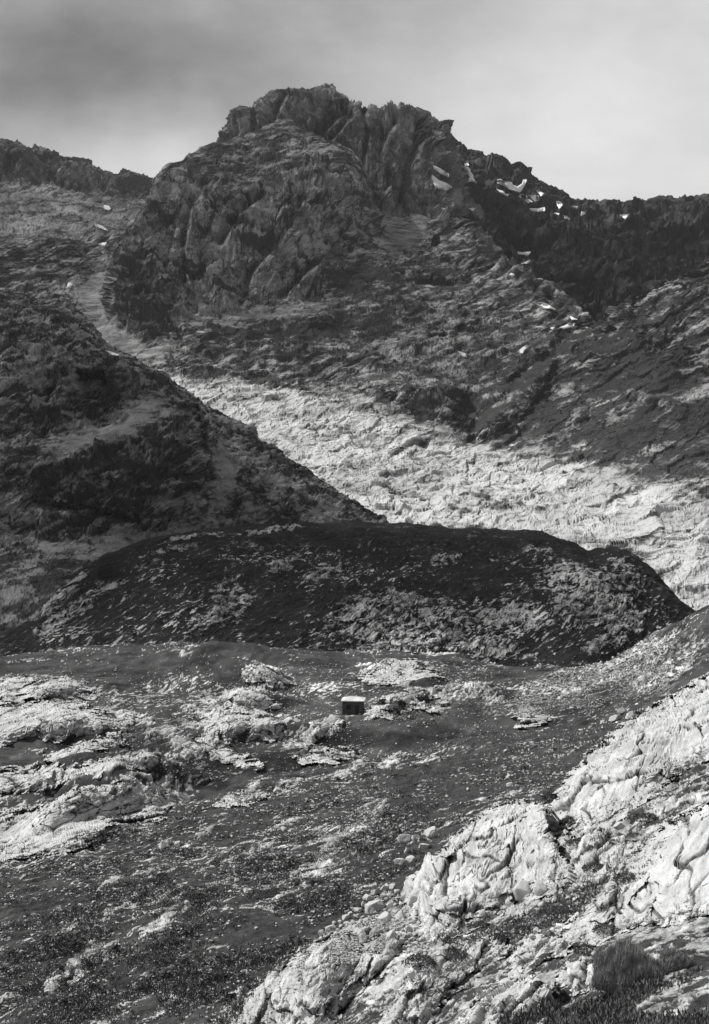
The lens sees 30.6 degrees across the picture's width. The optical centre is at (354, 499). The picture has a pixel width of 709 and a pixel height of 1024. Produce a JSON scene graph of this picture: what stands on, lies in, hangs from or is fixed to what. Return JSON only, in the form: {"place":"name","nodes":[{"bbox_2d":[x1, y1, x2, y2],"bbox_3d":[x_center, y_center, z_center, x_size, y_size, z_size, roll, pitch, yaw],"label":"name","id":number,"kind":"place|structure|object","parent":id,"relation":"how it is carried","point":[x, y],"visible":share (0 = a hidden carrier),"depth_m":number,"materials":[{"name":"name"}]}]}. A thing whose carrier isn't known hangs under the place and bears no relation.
{"place":"outdoors","nodes":[
{"label":"outdoors","id":0,"kind":"place"},
{"bbox_2d":[0,138,152,239],"bbox_3d":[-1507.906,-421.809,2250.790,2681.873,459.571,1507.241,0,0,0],"label":"ridge","id":1,"kind":"structure","parent":0,"point":[46,192],"depth_m":2128.02,"materials":[{"name":"stone"}]},
{"bbox_2d":[94,222,107,230],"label":"snow patch","id":2,"kind":"object","parent":1,"relation":"on","point":[99,226],"visible":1,"depth_m":1854.41,"materials":[{"name":"white snow"}]},
{"bbox_2d":[94,203,110,209],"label":"snow patch","id":3,"kind":"object","parent":1,"relation":"on","point":[106,207],"visible":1,"depth_m":2049.58,"materials":[{"name":"white snow"}]},
{"bbox_2d":[0,289,388,632],"bbox_3d":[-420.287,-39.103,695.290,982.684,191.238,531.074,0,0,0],"label":"spur","id":4,"kind":"structure","parent":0,"point":[102,451],"depth_m":575.50,"materials":[{"name":"stone"}]},
{"bbox_2d":[0,520,694,666],"bbox_3d":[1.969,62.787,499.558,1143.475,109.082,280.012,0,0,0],"label":"hill","id":5,"kind":"structure","parent":0,"point":[521,598],"depth_m":437.08,"materials":[{"name":"stone"}]},
{"bbox_2d":[216,83,484,220],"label":"mountain","id":6,"kind":"structure","parent":0,"point":[401,149],"depth_m":1677.19,"materials":[{"name":"stone"}]},
{"bbox_2d":[433,165,448,176],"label":"snow patch","id":7,"kind":"object","parent":6,"relation":"on","point":[439,170],"visible":1,"depth_m":1629.72,"materials":[{"name":"white snow"}]},
{"bbox_2d":[0,118,708,610],"bbox_3d":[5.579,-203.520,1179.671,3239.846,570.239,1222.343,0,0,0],"label":"mountain slope","id":8,"kind":"structure","parent":0,"point":[274,284],"depth_m":1066.05,"materials":[{"name":"stone"}]},
{"bbox_2d":[431,175,451,190],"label":"snow patch","id":9,"kind":"object","parent":8,"relation":"on","point":[439,184],"visible":1,"depth_m":1625.71,"materials":[{"name":"white snow"}]},
{"bbox_2d":[462,166,476,182],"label":"snow patch","id":10,"kind":"object","parent":8,"relation":"on","point":[470,174],"visible":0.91,"depth_m":1777.09,"materials":[{"name":"white snow"}]},
{"bbox_2d":[517,251,530,255],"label":"snow patch","id":11,"kind":"object","parent":8,"relation":"on","point":[524,253],"visible":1,"depth_m":1507.92,"materials":[{"name":"white snow"}]},
{"bbox_2d":[517,344,532,352],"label":"snow patch","id":12,"kind":"object","parent":8,"relation":"on","point":[521,350],"visible":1,"depth_m":1046.23,"materials":[{"name":"white snow"}]},
{"bbox_2d":[536,303,555,309],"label":"snow patch","id":13,"kind":"object","parent":8,"relation":"on","point":[544,305],"visible":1,"depth_m":1166.26,"materials":[{"name":"white snow"}]},
{"bbox_2d":[559,323,574,327],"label":"snow patch","id":14,"kind":"object","parent":8,"relation":"on","point":[568,325],"visible":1,"depth_m":1084.48,"materials":[{"name":"white snow"}]},
{"bbox_2d":[0,722,708,1023],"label":"grass slope","id":15,"kind":"structure","parent":0,"point":[687,789],"depth_m":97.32,"materials":[{"name":"grey plant"}]},
{"bbox_2d":[44,941,121,994],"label":"rock outcrop","id":16,"kind":"object","parent":15,"relation":"on","point":[72,963],"visible":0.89,"depth_m":76.20,"materials":[{"name":"stone"}]},
{"bbox_2d":[125,950,177,969],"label":"shrub","id":17,"kind":"object","parent":15,"relation":"on","point":[145,955],"visible":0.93,"depth_m":76.05,"materials":[{"name":"grey plant"}]},
{"bbox_2d":[159,840,166,849],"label":"boulder","id":18,"kind":"object","parent":15,"relation":"on","point":[162,845],"visible":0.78,"depth_m":125.16,"materials":[{"name":"stone"}]},
{"bbox_2d":[147,876,180,886],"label":"shrub","id":19,"kind":"object","parent":15,"relation":"on","point":[151,880],"visible":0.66,"depth_m":100.44,"materials":[{"name":"black plant"}]},
{"bbox_2d":[174,841,181,846],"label":"boulder","id":20,"kind":"object","parent":15,"relation":"on","point":[177,843],"visible":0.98,"depth_m":125.35,"materials":[{"name":"stone"}]},
{"bbox_2d":[180,891,213,902],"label":"shrub","id":21,"kind":"object","parent":15,"relation":"on","point":[193,894],"visible":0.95,"depth_m":92.21,"materials":[{"name":"black plant"}]},
{"bbox_2d":[212,789,267,807],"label":"rock outcrop","id":22,"kind":"object","parent":15,"relation":"on","point":[244,800],"visible":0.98,"depth_m":157.89,"materials":[{"name":"stone"}]},
{"bbox_2d":[244,889,281,900],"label":"shrub","id":23,"kind":"object","parent":15,"relation":"on","point":[261,892],"visible":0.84,"depth_m":90.99,"materials":[{"name":"grey plant"}]},
{"bbox_2d":[273,787,280,792],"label":"boulder","id":24,"kind":"object","parent":15,"relation":"on","point":[278,789],"visible":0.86,"depth_m":164.69,"materials":[{"name":"stone"}]},
{"bbox_2d":[0,747,555,1023],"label":"heather","id":25,"kind":"object","parent":15,"relation":"on","point":[187,931],"visible":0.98,"depth_m":84.66,"materials":[{"name":"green plant"}]},
{"bbox_2d":[211,921,400,1023],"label":"rock outcrop","id":26,"kind":"object","parent":15,"relation":"on","point":[316,996],"visible":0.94,"depth_m":61.89,"materials":[{"name":"stone"}]},
{"bbox_2d":[358,933,367,942],"bbox_3d":[0.433,22.031,65.197,0.478,0.552,0.686,1,14,19],"label":"boulder","id":27,"kind":"object","parent":26,"relation":"on","point":[363,937],"visible":1,"depth_m":64.99,"materials":[{"name":"stone"}]},
{"bbox_2d":[386,930,396,939],"bbox_3d":[1.843,21.847,64.799,0.515,0.591,0.745,-10,13,20],"label":"boulder","id":28,"kind":"object","parent":26,"relation":"on","point":[390,934],"visible":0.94,"depth_m":64.63,"materials":[{"name":"stone"}]},
{"bbox_2d":[0,735,660,1023],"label":"rubble","id":29,"kind":"object","parent":15,"relation":"on","point":[353,954],"visible":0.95,"depth_m":91.05,"materials":[{"name":"stone"}]},
{"bbox_2d":[325,924,336,933],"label":"boulder","id":30,"kind":"object","parent":15,"relation":"on","point":[330,927],"visible":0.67,"depth_m":74.24,"materials":[{"name":"stone"}]},
{"bbox_2d":[342,914,349,919],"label":"boulder","id":31,"kind":"object","parent":15,"relation":"on","point":[345,917],"visible":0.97,"depth_m":76.35,"materials":[{"name":"stone"}]},
{"bbox_2d":[352,907,361,911],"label":"boulder","id":32,"kind":"object","parent":15,"relation":"on","point":[357,908],"visible":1,"depth_m":79.99,"materials":[{"name":"stone"}]},
{"bbox_2d":[362,894,374,900],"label":"boulder","id":33,"kind":"object","parent":15,"relation":"on","point":[367,897],"visible":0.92,"depth_m":81.38,"materials":[{"name":"stone"}]},
{"bbox_2d":[365,899,384,912],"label":"boulder","id":34,"kind":"object","parent":15,"relation":"on","point":[374,906],"visible":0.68,"depth_m":78.78,"materials":[{"name":"stone"}]},
{"bbox_2d":[380,885,387,891],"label":"boulder","id":35,"kind":"object","parent":15,"relation":"on","point":[383,888],"visible":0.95,"depth_m":83.44,"materials":[{"name":"stone"}]},
{"bbox_2d":[377,911,392,924],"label":"boulder","id":36,"kind":"object","parent":15,"relation":"on","point":[385,917],"visible":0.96,"depth_m":70.80,"materials":[{"name":"stone"}]},
{"bbox_2d":[386,902,392,907],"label":"boulder","id":37,"kind":"object","parent":15,"relation":"on","point":[389,904],"visible":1,"depth_m":78.33,"materials":[{"name":"stone"}]},
{"bbox_2d":[389,883,396,889],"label":"boulder","id":38,"kind":"object","parent":15,"relation":"on","point":[392,886],"visible":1,"depth_m":84.20,"materials":[{"name":"stone"}]},
{"bbox_2d":[394,889,400,894],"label":"boulder","id":39,"kind":"object","parent":15,"relation":"on","point":[397,891],"visible":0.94,"depth_m":82.48,"materials":[{"name":"stone"}]},
{"bbox_2d":[395,910,405,920],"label":"boulder","id":40,"kind":"object","parent":15,"relation":"on","point":[399,915],"visible":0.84,"depth_m":70.61,"materials":[{"name":"stone"}]},
{"bbox_2d":[394,858,407,864],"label":"boulder","id":41,"kind":"object","parent":15,"relation":"on","point":[399,861],"visible":0.69,"depth_m":93.09,"materials":[{"name":"stone"}]},
{"bbox_2d":[397,834,411,843],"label":"boulder","id":42,"kind":"object","parent":15,"relation":"on","point":[402,838],"visible":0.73,"depth_m":108.96,"materials":[{"name":"stone"}]},
{"bbox_2d":[405,925,412,932],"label":"boulder","id":43,"kind":"object","parent":15,"relation":"on","point":[408,928],"visible":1,"depth_m":66.45,"materials":[{"name":"stone"}]},
{"bbox_2d":[406,855,414,862],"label":"boulder","id":44,"kind":"object","parent":15,"relation":"on","point":[410,858],"visible":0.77,"depth_m":93.86,"materials":[{"name":"stone"}]},
{"bbox_2d":[411,835,420,840],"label":"boulder","id":45,"kind":"object","parent":15,"relation":"on","point":[413,837],"visible":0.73,"depth_m":107.69,"materials":[{"name":"stone"}]},
{"bbox_2d":[407,887,427,906],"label":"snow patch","id":46,"kind":"object","parent":15,"relation":"on","point":[413,896],"visible":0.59,"depth_m":71.50,"materials":[{"name":"stone"}]},
{"bbox_2d":[419,843,429,848],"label":"boulder","id":47,"kind":"object","parent":15,"relation":"on","point":[423,845],"visible":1,"depth_m":101.40,"materials":[{"name":"stone"}]},
{"bbox_2d":[424,826,437,837],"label":"boulder","id":48,"kind":"object","parent":15,"relation":"on","point":[431,832],"visible":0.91,"depth_m":106.89,"materials":[{"name":"stone"}]},
{"bbox_2d":[378,935,513,1023],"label":"rock outcrop","id":49,"kind":"object","parent":15,"relation":"on","point":[422,994],"visible":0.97,"depth_m":55.28,"materials":[{"name":"stone"}]},
{"bbox_2d":[401,952,437,969],"bbox_3d":[2.800,19.887,55.985,1.617,0.657,1.249,0,0,0],"label":"shrub","id":50,"kind":"object","parent":49,"relation":"on","point":[413,957],"visible":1,"depth_m":55.87,"materials":[{"name":"grey plant"}]},
{"bbox_2d":[444,947,471,961],"bbox_3d":[4.329,19.960,57.003,1.596,0.547,1.172,0,0,16],"label":"shrub","id":51,"kind":"object","parent":49,"relation":"on","point":[458,953],"visible":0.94,"depth_m":56.76,"materials":[{"name":"grey plant"}]},
{"bbox_2d":[395,798,572,941],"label":"rock outcrop","id":52,"kind":"object","parent":15,"relation":"on","point":[479,868],"visible":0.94,"depth_m":72.91,"materials":[{"name":"stone"}]},
{"bbox_2d":[490,931,515,941],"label":"shrub","id":53,"kind":"object","parent":15,"relation":"on","point":[504,935],"visible":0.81,"depth_m":59.62,"materials":[{"name":"grey plant"}]},
{"bbox_2d":[506,782,513,787],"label":"boulder","id":54,"kind":"object","parent":15,"relation":"on","point":[510,785],"visible":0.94,"depth_m":130.21,"materials":[{"name":"stone"}]},
{"bbox_2d":[460,971,577,1023],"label":"rock outcrop","id":55,"kind":"object","parent":15,"relation":"on","point":[487,1006],"visible":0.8,"depth_m":47.98,"materials":[{"name":"stone"}]},
{"bbox_2d":[512,879,531,901],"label":"boulder","id":56,"kind":"object","parent":15,"relation":"on","point":[521,889],"visible":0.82,"depth_m":67.41,"materials":[{"name":"stone"}]},
{"bbox_2d":[514,922,545,937],"bbox_3d":[8.052,19.628,59.212,1.588,0.624,1.206,0,0,0],"label":"shrub","id":57,"kind":"object","parent":15,"relation":"on","point":[521,927],"visible":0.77,"depth_m":59.08,"materials":[{"name":"grey plant"}]},
{"bbox_2d":[505,927,570,977],"bbox_3d":[8.001,19.292,55.980,2.974,1.611,6.124,0,0,0],"label":"rock outcrop","id":58,"kind":"object","parent":15,"relation":"on","point":[555,946],"visible":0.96,"depth_m":55.19,"materials":[{"name":"stone"}]},
{"bbox_2d":[534,880,546,895],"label":"boulder","id":59,"kind":"object","parent":15,"relation":"on","point":[540,887],"visible":1,"depth_m":66.26,"materials":[{"name":"stone"}]},
{"bbox_2d":[540,790,557,801],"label":"shrub","id":60,"kind":"object","parent":15,"relation":"on","point":[550,795],"visible":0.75,"depth_m":110.99,"materials":[{"name":"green plant"}]},
{"bbox_2d":[534,902,580,922],"bbox_3d":[9.427,19.044,59.789,2.532,0.804,1.654,0,0,0],"label":"shrub","id":61,"kind":"object","parent":15,"relation":"on","point":[543,912],"visible":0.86,"depth_m":59.59,"materials":[{"name":"grey plant"}]},
{"bbox_2d":[554,956,597,995],"bbox_3d":[8.527,17.970,48.800,1.765,1.468,6.243,0,0,0],"label":"rock outcrop","id":62,"kind":"object","parent":15,"relation":"on","point":[572,976],"visible":0.74,"depth_m":48.54,"materials":[{"name":"stone"}]},
{"bbox_2d":[572,943,597,955],"bbox_3d":[9.263,17.995,51.885,1.040,0.484,0.755,0,0,0],"label":"shrub","id":63,"kind":"object","parent":15,"relation":"on","point":[581,947],"visible":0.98,"depth_m":51.83,"materials":[{"name":"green plant"}]},
{"bbox_2d":[555,827,643,899],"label":"rock outcrop","id":64,"kind":"object","parent":15,"relation":"on","point":[597,845],"visible":0.77,"depth_m":67.57,"materials":[{"name":"stone"}]},
{"bbox_2d":[565,836,582,847],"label":"shrub","id":65,"kind":"object","parent":64,"relation":"on","point":[576,840],"visible":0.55,"depth_m":70.56,"materials":[{"name":"grey plant"}]},
{"bbox_2d":[581,861,604,871],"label":"shrub","id":66,"kind":"object","parent":64,"relation":"on","point":[590,867],"visible":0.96,"depth_m":64.93,"materials":[{"name":"grey plant"}]},
{"bbox_2d":[609,715,619,721],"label":"boulder","id":67,"kind":"object","parent":15,"relation":"on","point":[613,718],"visible":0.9,"depth_m":215.09,"materials":[{"name":"stone"}]},
{"bbox_2d":[613,822,624,829],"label":"boulder","id":68,"kind":"object","parent":15,"relation":"on","point":[618,825],"visible":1,"depth_m":76.59,"materials":[{"name":"stone"}]},
{"bbox_2d":[547,672,708,835],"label":"rock outcrop","id":69,"kind":"object","parent":15,"relation":"on","point":[634,763],"visible":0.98,"depth_m":101.52,"materials":[{"name":"stone"}]},
{"bbox_2d":[558,815,574,826],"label":"shrub","id":70,"kind":"object","parent":69,"relation":"on","point":[563,822],"visible":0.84,"depth_m":88.48,"materials":[{"name":"grey plant"}]},
{"bbox_2d":[625,711,633,719],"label":"boulder","id":71,"kind":"object","parent":69,"relation":"on","point":[629,715],"visible":0.97,"depth_m":143.05,"materials":[{"name":"stone"}]},
{"bbox_2d":[589,936,668,993],"bbox_3d":[9.327,15.686,44.099,2.930,2.037,2.169,0,0,0],"label":"shrub","id":72,"kind":"object","parent":15,"relation":"on","point":[621,961],"visible":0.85,"depth_m":43.69,"materials":[{"name":"plant"}]},
{"bbox_2d":[557,801,708,947],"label":"rock outcrop","id":73,"kind":"object","parent":15,"relation":"on","point":[671,887],"visible":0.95,"depth_m":54.89,"materials":[{"name":"stone"}]},
{"bbox_2d":[592,922,619,934],"bbox_3d":[10.409,17.667,53.453,1.223,0.440,0.932,0,0,15],"label":"shrub","id":74,"kind":"object","parent":73,"relation":"on","point":[604,924],"visible":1,"depth_m":53.23,"materials":[{"name":"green plant"}]},
{"bbox_2d":[610,871,635,883],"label":"shrub","id":75,"kind":"object","parent":73,"relation":"on","point":[628,874],"visible":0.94,"depth_m":56.79,"materials":[{"name":"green plant"}]},
{"bbox_2d":[628,812,658,822],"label":"shrub","id":76,"kind":"object","parent":15,"relation":"on","point":[640,816],"visible":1,"depth_m":75.07,"materials":[{"name":"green plant"}]},
{"bbox_2d":[657,945,693,970],"bbox_3d":[11.004,15.696,44.459,1.422,0.869,1.098,0,0,0],"label":"shrub","id":77,"kind":"object","parent":15,"relation":"on","point":[673,959],"visible":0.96,"depth_m":44.15,"materials":[{"name":"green plant"}]},
{"bbox_2d":[0,605,708,814],"bbox_3d":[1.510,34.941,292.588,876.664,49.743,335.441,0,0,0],"label":"valley floor","id":78,"kind":"structure","parent":0,"point":[684,649],"depth_m":269.14,"materials":[{"name":"stone"}]},
{"bbox_2d":[0,676,96,704],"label":"rock outcrop","id":79,"kind":"object","parent":78,"relation":"on","point":[12,688],"visible":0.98,"depth_m":285.22,"materials":[{"name":"stone"}]},
{"bbox_2d":[0,700,134,747],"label":"rock outcrop","id":80,"kind":"object","parent":78,"relation":"on","point":[17,722],"visible":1,"depth_m":235.78,"materials":[{"name":"stone"}]},
{"bbox_2d":[0,754,158,799],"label":"rock outcrop","id":81,"kind":"object","parent":78,"relation":"on","point":[19,779],"visible":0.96,"depth_m":190.71,"materials":[{"name":"stone"}]},
{"bbox_2d":[40,732,130,762],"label":"rock outcrop","id":82,"kind":"object","parent":78,"relation":"on","point":[112,738],"visible":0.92,"depth_m":213.55,"materials":[{"name":"stone"}]},
{"bbox_2d":[0,774,178,865],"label":"rock outcrop","id":83,"kind":"object","parent":78,"relation":"on","point":[28,832],"visible":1,"depth_m":150.64,"materials":[{"name":"stone"}]},
{"bbox_2d":[182,732,263,769],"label":"rock outcrop","id":84,"kind":"object","parent":78,"relation":"on","point":[225,755],"visible":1,"depth_m":213.00,"materials":[{"name":"stone"}]},
{"bbox_2d":[186,704,286,741],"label":"rock outcrop","id":85,"kind":"object","parent":78,"relation":"on","point":[258,728],"visible":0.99,"depth_m":232.75,"materials":[{"name":"stone"}]},
{"bbox_2d":[223,687,281,710],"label":"rock outcrop","id":86,"kind":"object","parent":78,"relation":"on","point":[265,700],"visible":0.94,"depth_m":261.39,"materials":[{"name":"stone"}]},
{"bbox_2d":[241,664,295,687],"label":"rock outcrop","id":87,"kind":"object","parent":78,"relation":"on","point":[260,673],"visible":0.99,"depth_m":299.70,"materials":[{"name":"stone"}]},
{"bbox_2d":[293,720,343,747],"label":"rock outcrop","id":88,"kind":"object","parent":78,"relation":"on","point":[318,731],"visible":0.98,"depth_m":231.75,"materials":[{"name":"stone"}]},
{"bbox_2d":[292,744,355,764],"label":"rock outcrop","id":89,"kind":"object","parent":78,"relation":"on","point":[317,752],"visible":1,"depth_m":212.79,"materials":[{"name":"stone"}]},
{"bbox_2d":[341,696,365,714],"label":"hut","id":90,"kind":"object","parent":78,"relation":"on","point":[352,705],"visible":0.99,"depth_m":258.03,"materials":[{"name":"stone"}]},
{"bbox_2d":[355,705,358,713],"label":"door","id":91,"kind":"structure","parent":90,"relation":"in","point":[356,706],"depth_m":257.99,"materials":[{"name":"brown wood"}]},
{"bbox_2d":[43,635,669,779],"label":"rubble","id":92,"kind":"object","parent":78,"relation":"on","point":[585,674],"visible":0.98,"depth_m":260.02,"materials":[{"name":"stone"}]},
{"bbox_2d":[358,658,444,684],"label":"rock outcrop","id":93,"kind":"object","parent":78,"relation":"on","point":[411,667],"visible":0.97,"depth_m":314.95,"materials":[{"name":"stone"}]},
{"bbox_2d":[363,685,442,719],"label":"rock outcrop","id":94,"kind":"object","parent":78,"relation":"on","point":[396,697],"visible":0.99,"depth_m":265.12,"materials":[{"name":"stone"}]},
{"bbox_2d":[414,700,449,712],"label":"rock outcrop","id":95,"kind":"object","parent":78,"relation":"on","point":[428,708],"visible":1,"depth_m":268.62,"materials":[{"name":"stone"}]},
{"bbox_2d":[510,713,555,727],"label":"rock outcrop","id":96,"kind":"object","parent":78,"relation":"on","point":[527,718],"visible":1,"depth_m":231.98,"materials":[{"name":"stone"}]},
{"bbox_2d":[617,708,625,713],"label":"boulder","id":97,"kind":"object","parent":78,"relation":"on","point":[621,710],"visible":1,"depth_m":217.37,"materials":[{"name":"stone"}]},
{"bbox_2d":[0,0,708,201],"label":"sky","id":98,"kind":"structure","parent":0,"point":[603,99],"materials":[{"name":"grey"}]},
{"bbox_2d":[431,139,708,320],"bbox_3d":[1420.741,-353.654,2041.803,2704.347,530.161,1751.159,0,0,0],"label":"ridge","id":99,"kind":"structure","parent":0,"point":[596,259],"depth_m":1572.82,"materials":[{"name":"black stone"}]},
{"bbox_2d":[497,179,526,191],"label":"snow patch","id":100,"kind":"object","parent":99,"relation":"on","point":[511,186],"visible":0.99,"depth_m":1949.37,"materials":[{"name":"white snow"}]},
{"bbox_2d":[519,194,532,202],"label":"snow patch","id":101,"kind":"object","parent":99,"relation":"on","point":[523,196],"visible":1,"depth_m":1809.71,"materials":[{"name":"white snow"}]},
{"bbox_2d":[528,195,537,201],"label":"snow patch","id":102,"kind":"object","parent":99,"relation":"on","point":[534,197],"visible":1,"depth_m":1806.44,"materials":[{"name":"white snow"}]},
{"bbox_2d":[529,207,544,211],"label":"snow patch","id":103,"kind":"object","parent":99,"relation":"on","point":[537,209],"visible":1,"depth_m":1737.93,"materials":[{"name":"white snow"}]},
{"bbox_2d":[556,201,561,208],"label":"snow patch","id":104,"kind":"object","parent":99,"relation":"on","point":[559,204],"visible":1,"depth_m":1853.71,"materials":[{"name":"white snow"}]}
]}

